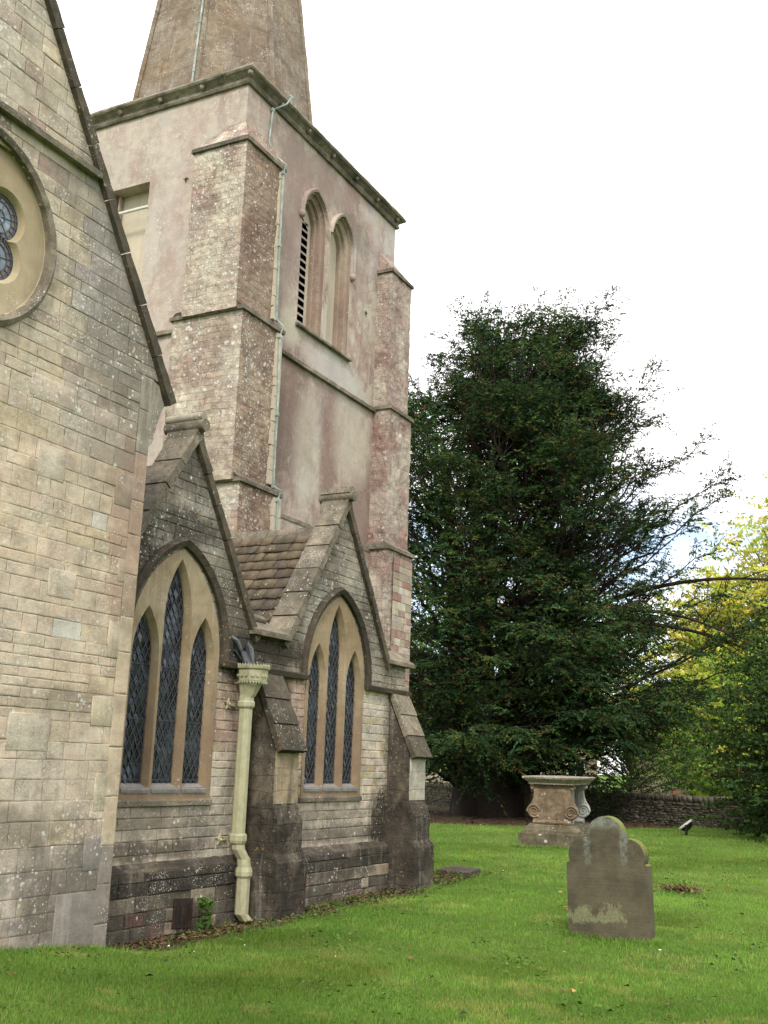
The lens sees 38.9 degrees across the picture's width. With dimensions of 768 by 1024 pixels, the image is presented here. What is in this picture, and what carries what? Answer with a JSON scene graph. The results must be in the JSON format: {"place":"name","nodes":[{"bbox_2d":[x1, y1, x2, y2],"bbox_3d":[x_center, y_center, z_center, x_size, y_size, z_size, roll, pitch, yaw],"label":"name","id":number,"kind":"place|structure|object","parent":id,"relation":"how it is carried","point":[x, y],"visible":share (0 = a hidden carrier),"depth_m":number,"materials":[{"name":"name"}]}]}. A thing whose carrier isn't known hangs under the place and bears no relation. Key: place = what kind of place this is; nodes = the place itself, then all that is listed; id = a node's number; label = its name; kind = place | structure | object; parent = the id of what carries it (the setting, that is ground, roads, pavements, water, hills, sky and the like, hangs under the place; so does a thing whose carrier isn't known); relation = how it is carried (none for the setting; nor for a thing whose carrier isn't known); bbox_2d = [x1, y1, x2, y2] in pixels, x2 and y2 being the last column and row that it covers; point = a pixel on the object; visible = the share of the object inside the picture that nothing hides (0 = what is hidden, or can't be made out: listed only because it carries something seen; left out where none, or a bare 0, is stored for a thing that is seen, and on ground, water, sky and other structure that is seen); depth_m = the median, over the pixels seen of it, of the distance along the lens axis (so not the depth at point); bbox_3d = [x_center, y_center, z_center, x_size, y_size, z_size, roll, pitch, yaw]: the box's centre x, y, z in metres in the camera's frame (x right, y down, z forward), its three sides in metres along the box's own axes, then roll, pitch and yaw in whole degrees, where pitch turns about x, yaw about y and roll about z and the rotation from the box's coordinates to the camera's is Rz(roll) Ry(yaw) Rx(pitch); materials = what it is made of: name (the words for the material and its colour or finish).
{"place":"outdoors","nodes":[
{"label":"outdoors","id":0,"kind":"place"},
{"bbox_2d":[0,775,767,1023],"bbox_3d":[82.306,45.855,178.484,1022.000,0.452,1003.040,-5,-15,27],"label":"ground","id":1,"kind":"structure","parent":0,"point":[446,819],"depth_m":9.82,"materials":[{"name":"green plant"}]},
{"bbox_2d":[196,896,214,932],"bbox_3d":[-1.758,3.962,10.676,0.154,0.357,0.204,-5,-15,27],"label":"weed","id":2,"kind":"object","parent":1,"relation":"on","point":[207,915],"visible":0.92,"depth_m":10.65,"materials":[{"name":"green plant"}]},
{"bbox_2d":[0,0,433,950],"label":"church","id":3,"kind":"structure","parent":1,"relation":"on","point":[206,422],"depth_m":11.72,"materials":[{"name":"stone"}]},
{"bbox_2d":[0,126,56,326],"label":"round window","id":4,"kind":"structure","parent":3,"relation":"in","point":[28,238],"depth_m":8.64,"materials":[{"name":"stone"}]},
{"bbox_2d":[117,537,229,806],"bbox_3d":[-2.224,1.563,10.894,0.458,2.661,1.694,-5,-15,27],"label":"window","id":5,"kind":"structure","parent":3,"relation":"in","point":[166,682],"depth_m":10.86,"materials":[{"name":"stone"}]},
{"bbox_2d":[297,188,331,336],"bbox_3d":[-1.542,-4.704,20.345,0.647,3.040,1.065,-5,-15,27],"label":"belfry window","id":6,"kind":"structure","parent":3,"relation":"in","point":[311,213],"depth_m":20.61,"materials":[{"name":"beige stone"}]},
{"bbox_2d":[298,587,371,801],"bbox_3d":[-0.742,2.265,13.690,0.458,2.660,1.696,-5,-15,27],"label":"window","id":7,"kind":"structure","parent":3,"relation":"in","point":[334,748],"depth_m":13.66,"materials":[{"name":"stone"}]},
{"bbox_2d":[326,213,355,354],"bbox_3d":[-0.933,-4.494,21.184,0.359,2.853,1.027,-5,-15,27],"label":"belfry window","id":8,"kind":"structure","parent":3,"relation":"in","point":[341,257],"depth_m":21.45,"materials":[{"name":"beige stone"}]},
{"bbox_2d":[105,870,504,950],"bbox_3d":[-0.336,4.589,12.803,1.193,0.158,9.091,-4,-14,24],"label":"gravel strip","id":9,"kind":"object","parent":1,"relation":"on","point":[162,938],"visible":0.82,"depth_m":10.49,"materials":[{"name":"gravel"}]},
{"bbox_2d":[1,825,767,1023],"bbox_3d":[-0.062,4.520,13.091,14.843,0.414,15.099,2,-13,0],"label":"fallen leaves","id":10,"kind":"object","parent":1,"relation":"on","point":[432,976],"visible":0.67,"depth_m":9.50,"materials":[{"name":"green plant"}]},
{"bbox_2d":[410,611,442,716],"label":"dark tree","id":11,"kind":"object","parent":1,"relation":"on","point":[420,645],"depth_m":67.98,"materials":[{"name":"green plant"}]},
{"bbox_2d":[422,716,452,782],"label":"shrub","id":12,"kind":"object","parent":1,"relation":"on","point":[433,760],"visible":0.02,"depth_m":49.72,"materials":[{"name":"green plant"}]},
{"bbox_2d":[436,865,480,876],"bbox_3d":[1.157,5.388,16.310,0.537,0.070,1.037,-3,-14,20],"label":"ledger stone","id":13,"kind":"object","parent":1,"relation":"on","point":[459,870],"visible":0.88,"depth_m":16.05,"materials":[{"name":"grey stone"}]},
{"bbox_2d":[428,806,680,827],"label":"needle litter","id":14,"kind":"object","parent":1,"relation":"on","point":[651,823],"visible":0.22,"depth_m":33.96,"materials":[{"name":"brown plant"}]},
{"bbox_2d":[518,775,594,847],"bbox_3d":[3.799,6.543,23.500,1.343,1.612,1.871,-3,-14,22],"label":"chest tomb","id":15,"kind":"object","parent":1,"relation":"on","point":[558,809],"visible":0.85,"depth_m":22.90,"materials":[{"name":"stone"}]},
{"bbox_2d":[526,752,641,819],"bbox_3d":[6.619,9.358,36.294,3.857,3.307,3.588,-1,-13,11],"label":"shrub","id":16,"kind":"object","parent":1,"relation":"on","point":[589,800],"visible":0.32,"depth_m":36.18,"materials":[{"name":"green plant"}]},
{"bbox_2d":[407,279,767,817],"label":"yew tree","id":17,"kind":"object","parent":1,"relation":"on","point":[513,719],"visible":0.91,"depth_m":35.41,"materials":[{"name":"green plant"}]},
{"bbox_2d":[425,782,767,829],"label":"boundary wall","id":18,"kind":"structure","parent":1,"relation":"on","point":[671,809],"depth_m":35.66,"materials":[{"name":"grey stone"}]},
{"bbox_2d":[566,816,654,943],"bbox_3d":[2.192,3.657,10.565,0.822,1.352,0.130,-8,-15,30],"label":"headstone","id":19,"kind":"object","parent":1,"relation":"on","point":[609,883],"visible":0.95,"depth_m":10.52,"materials":[{"name":"grey stone"}]},
{"bbox_2d":[554,657,719,794],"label":"shrub","id":20,"kind":"object","parent":1,"relation":"on","point":[630,780],"visible":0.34,"depth_m":42.31,"materials":[{"name":"green plant"}]},
{"bbox_2d":[654,884,701,892],"bbox_3d":[3.968,5.067,14.674,0.528,0.114,0.697,10,-15,-30],"label":"leaf pile","id":21,"kind":"object","parent":1,"relation":"on","point":[677,888],"visible":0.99,"depth_m":14.60,"materials":[{"name":"brown plant"}]},
{"bbox_2d":[679,819,692,834],"bbox_3d":[7.890,8.289,28.398,0.345,0.511,0.380,-3,-14,19],"label":"floodlight","id":22,"kind":"object","parent":1,"relation":"on","point":[686,826],"visible":0.91,"depth_m":28.28,"materials":[{"name":"metal"}]},
{"bbox_2d":[626,684,748,795],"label":"house","id":23,"kind":"structure","parent":1,"relation":"on","point":[682,791],"depth_m":54.27,"materials":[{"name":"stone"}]},
{"bbox_2d":[608,551,767,796],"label":"lime tree","id":24,"kind":"object","parent":1,"relation":"on","point":[697,642],"visible":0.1,"depth_m":54.10,"materials":[{"name":"green plant"}]},
{"bbox_2d":[638,633,767,798],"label":"tree","id":25,"kind":"object","parent":1,"relation":"on","point":[723,748],"visible":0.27,"depth_m":46.24,"materials":[{"name":"green plant"}]},
{"bbox_2d":[643,614,767,842],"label":"dark tree","id":26,"kind":"object","parent":1,"relation":"on","point":[758,742],"visible":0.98,"depth_m":28.00,"materials":[{"name":"green plant"}]},
{"bbox_2d":[652,474,767,708],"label":"lime tree","id":27,"kind":"object","parent":1,"relation":"on","point":[759,559],"visible":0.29,"depth_m":55.44,"materials":[{"name":"green plant"}]},
{"bbox_2d":[57,0,767,774],"label":"sky","id":28,"kind":"structure","parent":0,"point":[519,145],"materials":[{"name":"white"}]}
]}

